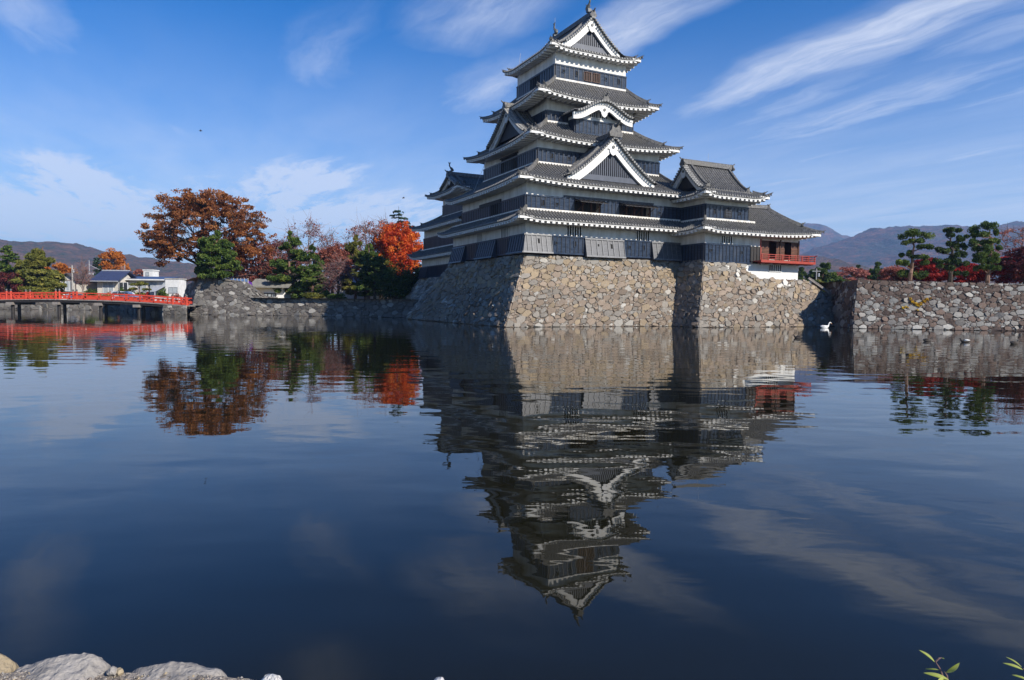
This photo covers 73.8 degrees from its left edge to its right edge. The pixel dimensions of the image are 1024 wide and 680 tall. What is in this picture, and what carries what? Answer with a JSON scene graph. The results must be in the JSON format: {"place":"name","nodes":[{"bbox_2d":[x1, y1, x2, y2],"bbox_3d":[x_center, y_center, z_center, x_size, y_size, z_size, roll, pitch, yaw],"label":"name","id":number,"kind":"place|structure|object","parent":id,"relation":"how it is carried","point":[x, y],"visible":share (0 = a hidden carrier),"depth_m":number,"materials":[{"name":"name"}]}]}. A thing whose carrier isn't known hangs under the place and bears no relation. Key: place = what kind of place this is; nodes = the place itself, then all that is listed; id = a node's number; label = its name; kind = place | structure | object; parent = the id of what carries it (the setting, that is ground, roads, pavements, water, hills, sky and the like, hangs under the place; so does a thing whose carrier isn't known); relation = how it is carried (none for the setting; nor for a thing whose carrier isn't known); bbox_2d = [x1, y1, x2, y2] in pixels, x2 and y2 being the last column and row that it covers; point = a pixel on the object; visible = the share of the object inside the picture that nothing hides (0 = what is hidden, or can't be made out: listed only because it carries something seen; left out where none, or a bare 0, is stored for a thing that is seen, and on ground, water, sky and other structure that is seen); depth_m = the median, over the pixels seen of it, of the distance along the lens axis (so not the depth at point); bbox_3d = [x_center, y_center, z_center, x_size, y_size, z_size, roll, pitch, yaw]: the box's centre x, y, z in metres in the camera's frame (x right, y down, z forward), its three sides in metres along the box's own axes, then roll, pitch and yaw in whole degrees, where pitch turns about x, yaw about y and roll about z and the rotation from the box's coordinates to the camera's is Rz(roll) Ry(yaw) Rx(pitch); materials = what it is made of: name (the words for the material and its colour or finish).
{"place":"outdoors","nodes":[
{"label":"outdoors","id":0,"kind":"place"},
{"bbox_2d":[0,670,251,679],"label":"bank","id":1,"kind":"structure","parent":0,"point":[130,676],"depth_m":2.71,"materials":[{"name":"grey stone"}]},
{"bbox_2d":[0,654,18,673],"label":"bank rock","id":2,"kind":"object","parent":1,"relation":"on","point":[7,664],"visible":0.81,"depth_m":2.76,"materials":[{"name":"beige stone"}]},
{"bbox_2d":[14,653,110,679],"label":"bank rock","id":3,"kind":"object","parent":1,"relation":"on","point":[82,666],"visible":0.88,"depth_m":2.72,"materials":[{"name":"grey stone"}]},
{"bbox_2d":[106,666,116,675],"bbox_3d":[-1.594,1.318,2.718,0.043,0.035,0.037,1,3,0],"label":"bank rock","id":4,"kind":"object","parent":1,"relation":"on","point":[112,671],"visible":1,"depth_m":2.71,"materials":[{"name":"grey stone"}]},
{"bbox_2d":[116,667,123,675],"bbox_3d":[-1.569,1.331,2.726,0.030,0.036,0.027,3,4,34],"label":"bank rock","id":5,"kind":"object","parent":1,"relation":"on","point":[120,670],"visible":1,"depth_m":2.72,"materials":[{"name":"beige stone"}]},
{"bbox_2d":[132,661,226,679],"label":"bank rock","id":6,"kind":"object","parent":1,"relation":"on","point":[178,670],"visible":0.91,"depth_m":2.75,"materials":[{"name":"grey stone"}]},
{"bbox_2d":[261,674,281,679],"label":"bank rock","id":7,"kind":"object","parent":1,"relation":"on","point":[271,677],"visible":1,"depth_m":2.67,"materials":[{"name":"grey stone"}]},
{"bbox_2d":[920,650,958,679],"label":"willow sprig","id":8,"kind":"object","parent":1,"relation":"on","point":[950,670],"visible":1,"depth_m":2.69,"materials":[{"name":"green plant"}]},
{"bbox_2d":[1004,657,1023,678],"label":"willow sprig","id":9,"kind":"object","parent":1,"relation":"on","point":[1016,666],"visible":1,"depth_m":2.71,"materials":[{"name":"green plant"}]},
{"bbox_2d":[142,269,159,276],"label":"rooftop tower","id":10,"kind":"structure","parent":0,"point":[150,273],"depth_m":167.44,"materials":[{"name":"white paint"}]},
{"bbox_2d":[164,278,186,299],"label":"white house","id":11,"kind":"structure","parent":0,"point":[175,285],"depth_m":133.67,"materials":[{"name":"paint"}]},
{"bbox_2d":[168,287,177,292],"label":"window","id":12,"kind":"structure","parent":11,"relation":"in","point":[170,289],"depth_m":133.65,"materials":[{"name":"grey glass"}]},
{"bbox_2d":[185,277,255,287],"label":"bank slope","id":13,"kind":"structure","parent":0,"point":[193,279],"depth_m":96.22,"materials":[{"name":"green plant"}]},
{"bbox_2d":[134,187,276,275],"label":"zelkova tree","id":14,"kind":"object","parent":13,"relation":"on","point":[203,206],"visible":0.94,"depth_m":99.56,"materials":[{"name":"brown plant"}]},
{"bbox_2d":[194,230,243,279],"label":"pine tree","id":15,"kind":"object","parent":13,"relation":"on","point":[207,262],"visible":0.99,"depth_m":95.33,"materials":[{"name":"green plant"}]},
{"bbox_2d":[0,239,1018,297],"bbox_3d":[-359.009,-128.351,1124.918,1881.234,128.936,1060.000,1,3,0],"label":"hills","id":16,"kind":"structure","parent":0,"point":[68,254],"depth_m":1284.30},
{"bbox_2d":[0,309,1023,679],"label":"moat water","id":17,"kind":"structure","parent":0,"point":[256,497],"depth_m":7.20,"materials":[{"name":"blue liquid"}]},
{"bbox_2d":[0,302,116,309],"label":"bank wall","id":18,"kind":"structure","parent":17,"relation":"in","point":[50,306],"depth_m":120.41,"materials":[{"name":"grey stone"}]},
{"bbox_2d":[117,304,186,314],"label":"bridge abutment","id":19,"kind":"object","parent":17,"relation":"in","point":[172,309],"visible":0.75,"depth_m":92.53,"materials":[{"name":"grey stone"}]},
{"bbox_2d":[0,289,195,313],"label":"red bridge","id":20,"kind":"structure","parent":19,"relation":"on","point":[27,298],"depth_m":92.71,"materials":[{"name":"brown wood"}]},
{"bbox_2d":[182,278,277,315],"label":"stone bastion","id":21,"kind":"object","parent":17,"relation":"in","point":[214,296],"visible":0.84,"depth_m":94.97,"materials":[{"name":"grey stone"}]},
{"bbox_2d":[266,298,418,317],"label":"bank wall","id":22,"kind":"structure","parent":17,"relation":"in","point":[398,308],"depth_m":91.65,"materials":[{"name":"grey stone"}]},
{"bbox_2d":[405,277,439,317],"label":"stone rampart","id":23,"kind":"object","parent":17,"relation":"in","point":[421,288],"visible":0.3,"depth_m":90.58,"materials":[{"name":"grey stone"}]},
{"bbox_2d":[407,162,496,278],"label":"keep","id":24,"kind":"structure","parent":23,"relation":"on","point":[434,255],"depth_m":88.06,"materials":[{"name":"paint"}]},
{"bbox_2d":[408,254,703,327],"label":"stone rampart","id":25,"kind":"object","parent":17,"relation":"in","point":[526,290],"visible":1,"depth_m":65.19,"materials":[{"name":"beige stone"}]},
{"bbox_2d":[437,0,693,263],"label":"castle keep","id":26,"kind":"structure","parent":25,"relation":"on","point":[569,158],"depth_m":68.44,"materials":[{"name":"paint"}]},
{"bbox_2d":[699,262,833,327],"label":"stone rampart","id":27,"kind":"object","parent":17,"relation":"in","point":[734,294],"visible":0.81,"depth_m":68.07,"materials":[{"name":"beige stone"}]},
{"bbox_2d":[666,157,771,264],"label":"corner tower","id":28,"kind":"structure","parent":27,"relation":"on","point":[710,207],"depth_m":68.61,"materials":[{"name":"paint"}]},
{"bbox_2d":[746,204,825,280],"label":"moon pavilion","id":29,"kind":"structure","parent":27,"relation":"on","point":[781,237],"depth_m":71.92,"materials":[{"name":"grey tile"}]},
{"bbox_2d":[808,277,832,295],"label":"drain pole","id":30,"kind":"object","parent":27,"relation":"attached to","point":[818,285],"visible":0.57,"depth_m":72.77,"materials":[{"name":"grey wood"}]},
{"bbox_2d":[820,322,831,327],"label":"swan","id":31,"kind":"object","parent":17,"relation":"on","point":[824,326],"visible":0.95,"depth_m":65.42,"materials":[{"name":"white"}]},
{"bbox_2d":[826,278,1023,330],"label":"moat wall","id":32,"kind":"structure","parent":17,"relation":"in","point":[859,303],"depth_m":64.38,"materials":[{"name":"grey stone"}]},
{"bbox_2d":[909,297,931,310],"bbox_3d":[38.621,-3.415,64.447,2.002,1.317,0.506,1,3,9],"label":"ivy","id":33,"kind":"object","parent":32,"relation":"attached to","point":[918,304],"visible":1,"depth_m":64.45,"materials":[{"name":"yellow plant"}]},
{"bbox_2d":[0,0,1023,273],"label":"sky","id":34,"kind":"structure","parent":0,"point":[855,116],"materials":[{"name":"blue"}]},
{"bbox_2d":[799,223,849,254],"bbox_3d":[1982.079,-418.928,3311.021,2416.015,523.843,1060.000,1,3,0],"label":"mountains","id":35,"kind":"structure","parent":0,"point":[828,236],"depth_m":3477.35,"materials":[{"name":"blue"}]},
{"bbox_2d":[811,281,839,285],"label":"bank slope","id":36,"kind":"structure","parent":0,"point":[823,283],"depth_m":77.23,"materials":[{"name":"green plant"}]},
{"bbox_2d":[877,265,907,280],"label":"maple tree","id":37,"kind":"object","parent":36,"relation":"on","point":[884,273],"visible":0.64,"depth_m":79.21,"materials":[{"name":"red plant"}]},
{"bbox_2d":[904,257,948,281],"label":"maple tree","id":38,"kind":"object","parent":36,"relation":"on","point":[932,270],"visible":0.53,"depth_m":74.95,"materials":[{"name":"red plant"}]},
{"bbox_2d":[941,263,991,282],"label":"maple tree","id":39,"kind":"object","parent":36,"relation":"on","point":[976,276],"visible":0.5,"depth_m":74.28,"materials":[{"name":"red plant"}]},
{"bbox_2d":[986,255,1023,283],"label":"maple tree","id":40,"kind":"object","parent":36,"relation":"on","point":[1001,278],"visible":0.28,"depth_m":74.12,"materials":[{"name":"red plant"}]},
{"bbox_2d":[800,221,1023,283],"bbox_3d":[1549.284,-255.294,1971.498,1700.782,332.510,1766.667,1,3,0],"label":"mountains","id":41,"kind":"structure","parent":0,"point":[869,248],"depth_m":2275.57,"materials":[{"name":"blue"}]},
{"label":"left bank","id":42,"kind":"structure","parent":0,"visible":0},
{"bbox_2d":[230,278,247,281],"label":"blue hoarding","id":43,"kind":"object","parent":42,"relation":"on","point":[243,280],"visible":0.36,"depth_m":102.68,"materials":[{"name":"grey metal"}]},
{"bbox_2d":[226,252,265,278],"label":"autumn tree","id":44,"kind":"object","parent":42,"relation":"on","point":[247,275],"visible":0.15,"depth_m":108.04,"materials":[{"name":"brown plant"}]},
{"bbox_2d":[229,237,282,281],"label":"autumn tree","id":45,"kind":"object","parent":42,"relation":"on","point":[260,274],"visible":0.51,"depth_m":104.18,"materials":[{"name":"red plant"}]},
{"bbox_2d":[252,279,295,297],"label":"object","id":46,"kind":"structure","parent":42,"relation":"on","point":[265,287],"depth_m":98.97,"materials":[{"name":"paint"}]},
{"bbox_2d":[264,293,275,296],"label":"window","id":47,"kind":"structure","parent":46,"relation":"in","point":[267,294],"depth_m":98.93,"materials":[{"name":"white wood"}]},
{"bbox_2d":[257,259,294,278],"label":"autumn tree","id":48,"kind":"object","parent":42,"relation":"on","point":[271,270],"visible":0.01,"depth_m":116.63,"materials":[{"name":"brown plant"}]},
{"bbox_2d":[262,237,306,276],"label":"bare tree","id":49,"kind":"object","parent":42,"relation":"on","point":[278,250],"visible":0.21,"depth_m":112.94,"materials":[{"name":"brown plant"}]},
{"bbox_2d":[266,230,314,297],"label":"pine tree","id":50,"kind":"object","parent":42,"relation":"on","point":[282,265],"visible":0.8,"depth_m":99.00,"materials":[{"name":"green plant"}]},
{"bbox_2d":[275,213,340,267],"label":"bare tree","id":51,"kind":"object","parent":42,"relation":"on","point":[316,229],"visible":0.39,"depth_m":116.98,"materials":[{"name":"brown plant"}]},
{"bbox_2d":[291,244,330,297],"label":"pine tree","id":52,"kind":"object","parent":42,"relation":"on","point":[310,274],"visible":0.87,"depth_m":97.70,"materials":[{"name":"green plant"}]},
{"bbox_2d":[302,292,324,298],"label":"hedge","id":53,"kind":"object","parent":42,"relation":"on","point":[313,295],"visible":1,"depth_m":93.11,"materials":[{"name":"green plant"}]},
{"bbox_2d":[305,242,352,293],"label":"autumn tree","id":54,"kind":"object","parent":42,"relation":"on","point":[326,253],"visible":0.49,"depth_m":106.39,"materials":[{"name":"red plant"}]},
{"bbox_2d":[311,251,361,293],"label":"bare tree","id":55,"kind":"object","parent":42,"relation":"on","point":[339,265],"visible":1,"depth_m":93.11,"materials":[{"name":"brown plant"}]},
{"bbox_2d":[326,293,346,298],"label":"hedge","id":56,"kind":"object","parent":42,"relation":"on","point":[338,296],"visible":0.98,"depth_m":92.67,"materials":[{"name":"green plant"}]},
{"bbox_2d":[336,235,370,298],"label":"pine tree","id":57,"kind":"object","parent":42,"relation":"on","point":[351,248],"visible":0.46,"depth_m":108.89,"materials":[{"name":"green plant"}]},
{"bbox_2d":[335,217,381,298],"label":"bare tree","id":58,"kind":"object","parent":42,"relation":"on","point":[365,230],"visible":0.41,"depth_m":114.14,"materials":[{"name":"brown plant"}]},
{"bbox_2d":[352,243,382,298],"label":"pine tree","id":59,"kind":"object","parent":42,"relation":"on","point":[361,287],"visible":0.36,"depth_m":108.17,"materials":[{"name":"green plant"}]},
{"bbox_2d":[357,254,389,298],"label":"dark tree","id":60,"kind":"object","parent":42,"relation":"on","point":[369,281],"visible":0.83,"depth_m":95.83,"materials":[{"name":"green plant"}]},
{"bbox_2d":[359,215,397,298],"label":"bare tree","id":61,"kind":"object","parent":42,"relation":"on","point":[386,222],"visible":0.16,"depth_m":116.97,"materials":[{"name":"brown plant"}]},
{"bbox_2d":[373,250,398,298],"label":"autumn tree","id":62,"kind":"object","parent":42,"relation":"on","point":[387,262],"visible":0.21,"depth_m":110.70,"materials":[{"name":"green plant"}]},
{"bbox_2d":[375,260,414,298],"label":"evergreen bush","id":63,"kind":"object","parent":42,"relation":"on","point":[397,285],"visible":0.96,"depth_m":94.54,"materials":[{"name":"green plant"}]},
{"bbox_2d":[373,220,422,271],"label":"maple tree","id":64,"kind":"object","parent":42,"relation":"on","point":[393,238],"visible":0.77,"depth_m":111.56,"materials":[{"name":"orange plant"}]},
{"bbox_2d":[403,266,419,287],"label":"evergreen bush","id":65,"kind":"object","parent":42,"relation":"on","point":[416,275],"visible":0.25,"depth_m":95.95,"materials":[{"name":"green plant"}]},
{"label":"ground","id":66,"kind":"structure","parent":0,"visible":0},
{"bbox_2d":[0,245,19,285],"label":"conifer tree","id":67,"kind":"object","parent":66,"relation":"on","point":[6,266],"visible":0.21,"depth_m":127.05,"materials":[{"name":"green plant"}]},
{"bbox_2d":[0,272,27,297],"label":"maple tree","id":68,"kind":"object","parent":66,"relation":"on","point":[4,277],"visible":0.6,"depth_m":120.83,"materials":[{"name":"red plant"}]},
{"bbox_2d":[2,247,67,297],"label":"pine tree","id":69,"kind":"object","parent":66,"relation":"on","point":[34,273],"visible":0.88,"depth_m":122.77,"materials":[{"name":"green plant"}]},
{"bbox_2d":[44,262,77,273],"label":"autumn tree","id":70,"kind":"object","parent":66,"relation":"on","point":[62,268],"visible":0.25,"depth_m":158.94,"materials":[{"name":"orange plant"}]},
{"bbox_2d":[68,265,74,288],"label":"utility pole","id":71,"kind":"object","parent":66,"relation":"on","point":[72,269],"visible":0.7,"depth_m":132.46,"materials":[{"name":"concrete"}]},
{"bbox_2d":[60,273,96,293],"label":"cottage","id":72,"kind":"structure","parent":66,"relation":"on","point":[68,281],"depth_m":140.30,"materials":[{"name":"beige paint"}]},
{"bbox_2d":[62,281,71,290],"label":"window","id":73,"kind":"structure","parent":72,"relation":"in","point":[69,283],"depth_m":139.62,"materials":[{"name":"white glass"}]},
{"bbox_2d":[71,257,94,299],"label":"bare tree","id":74,"kind":"object","parent":66,"relation":"on","point":[82,278],"visible":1,"depth_m":123.25,"materials":[{"name":"grey plant"}]},
{"bbox_2d":[81,288,98,299],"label":"garden shrub","id":75,"kind":"object","parent":66,"relation":"on","point":[91,291],"visible":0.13,"depth_m":126.53,"materials":[{"name":"green plant"}]},
{"bbox_2d":[92,257,102,275],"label":"conifer tree","id":76,"kind":"object","parent":66,"relation":"on","point":[96,261],"visible":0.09,"depth_m":164.25,"materials":[{"name":"green plant"}]},
{"bbox_2d":[97,248,128,270],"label":"autumn tree","id":77,"kind":"object","parent":66,"relation":"on","point":[110,254],"visible":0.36,"depth_m":166.41,"materials":[{"name":"orange plant"}]},
{"bbox_2d":[91,266,136,294],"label":"blue roofed house","id":78,"kind":"structure","parent":66,"relation":"on","point":[107,281],"depth_m":142.87,"materials":[{"name":"grey metal"}]},
{"bbox_2d":[102,282,113,294],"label":"window","id":79,"kind":"structure","parent":78,"relation":"in","point":[107,287],"depth_m":142.79,"materials":[{"name":"grey glass"}]},
{"bbox_2d":[120,282,127,290],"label":"window","id":80,"kind":"structure","parent":78,"relation":"in","point":[125,284],"depth_m":142.79,"materials":[{"name":"white glass"}]},
{"bbox_2d":[114,263,133,273],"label":"autumn tree","id":81,"kind":"object","parent":66,"relation":"on","point":[118,267],"visible":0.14,"depth_m":164.50,"materials":[{"name":"orange plant"}]},
{"bbox_2d":[111,291,142,299],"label":"parked van","id":82,"kind":"object","parent":66,"relation":"on","point":[121,292],"visible":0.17,"depth_m":117.91,"materials":[{"name":"grey metal"}]},
{"bbox_2d":[133,269,142,275],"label":"autumn tree","id":83,"kind":"object","parent":66,"relation":"on","point":[137,271],"visible":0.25,"depth_m":188.42,"materials":[{"name":"red plant"}]},
{"bbox_2d":[129,281,151,294],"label":"garden pine","id":84,"kind":"object","parent":66,"relation":"on","point":[139,283],"visible":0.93,"depth_m":130.38,"materials":[{"name":"green plant"}]},
{"bbox_2d":[125,276,190,300],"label":"long building","id":85,"kind":"structure","parent":66,"relation":"on","point":[156,284],"depth_m":146.58,"materials":[{"name":"white paint"}]},
{"bbox_2d":[128,282,135,291],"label":"window","id":86,"kind":"structure","parent":85,"relation":"in","point":[129,286],"depth_m":146.57,"materials":[{"name":"white glass"}]},
{"bbox_2d":[138,285,145,296],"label":"window","id":87,"kind":"structure","parent":85,"relation":"in","point":[144,286],"depth_m":146.61,"materials":[{"name":"grey glass"}]},
{"bbox_2d":[149,282,156,299],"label":"window","id":88,"kind":"structure","parent":85,"relation":"in","point":[152,284],"depth_m":146.57,"materials":[{"name":"grey glass"}]},
{"bbox_2d":[156,288,168,295],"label":"garden shrub","id":89,"kind":"object","parent":66,"relation":"on","point":[161,293],"visible":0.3,"depth_m":127.40,"materials":[{"name":"green plant"}]},
{"bbox_2d":[271,243,308,274],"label":"autumn tree","id":90,"kind":"object","parent":66,"relation":"on","point":[287,256],"visible":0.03,"depth_m":120.65,"materials":[{"name":"brown plant"}]},
{"bbox_2d":[330,241,359,274],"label":"autumn tree","id":91,"kind":"object","parent":66,"relation":"on","point":[358,269],"visible":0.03,"depth_m":124.14,"materials":[{"name":"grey plant"}]},
{"bbox_2d":[339,277,378,298],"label":"grey roofed house","id":92,"kind":"structure","parent":66,"relation":"on","point":[348,296],"depth_m":117.78,"materials":[{"name":"paint"}]},
{"bbox_2d":[357,210,421,296],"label":"fir tree","id":93,"kind":"object","parent":66,"relation":"on","point":[398,217],"visible":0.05,"depth_m":120.77,"materials":[{"name":"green plant"}]},
{"bbox_2d":[798,267,808,280],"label":"pine tree","id":94,"kind":"object","parent":66,"relation":"on","point":[801,272],"visible":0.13,"depth_m":124.03,"materials":[{"name":"green plant"}]},
{"bbox_2d":[804,262,844,281],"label":"pine tree","id":95,"kind":"object","parent":66,"relation":"on","point":[825,276],"visible":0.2,"depth_m":118.80,"materials":[{"name":"green plant"}]},
{"bbox_2d":[836,266,870,280],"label":"autumn tree","id":96,"kind":"object","parent":66,"relation":"on","point":[853,272],"visible":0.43,"depth_m":127.95,"materials":[{"name":"red plant"}]},
{"bbox_2d":[867,262,885,280],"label":"pine tree","id":97,"kind":"object","parent":66,"relation":"on","point":[874,272],"visible":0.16,"depth_m":116.92,"materials":[{"name":"green plant"}]},
{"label":"right bank","id":98,"kind":"structure","parent":0,"visible":0},
{"bbox_2d":[895,228,935,280],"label":"pruned pine","id":99,"kind":"object","parent":98,"relation":"on","point":[911,272],"visible":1,"depth_m":69.26,"materials":[{"name":"green plant"}]},
{"bbox_2d":[931,226,969,281],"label":"pruned pine","id":100,"kind":"object","parent":98,"relation":"on","point":[952,260],"visible":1,"depth_m":69.29,"materials":[{"name":"green plant"}]},
{"bbox_2d":[967,221,1002,282],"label":"pruned pine","id":101,"kind":"object","parent":98,"relation":"on","point":[984,256],"visible":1,"depth_m":69.15,"materials":[{"name":"green plant"}]},
{"bbox_2d":[991,222,1023,283],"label":"cherry tree","id":102,"kind":"object","parent":98,"relation":"on","point":[1009,236],"visible":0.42,"depth_m":77.28,"materials":[{"name":"red plant"}]},
{"bbox_2d":[995,246,1023,283],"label":"maple tree","id":103,"kind":"object","parent":98,"relation":"on","point":[1019,275],"visible":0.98,"depth_m":72.35,"materials":[{"name":"red plant"}]}
]}

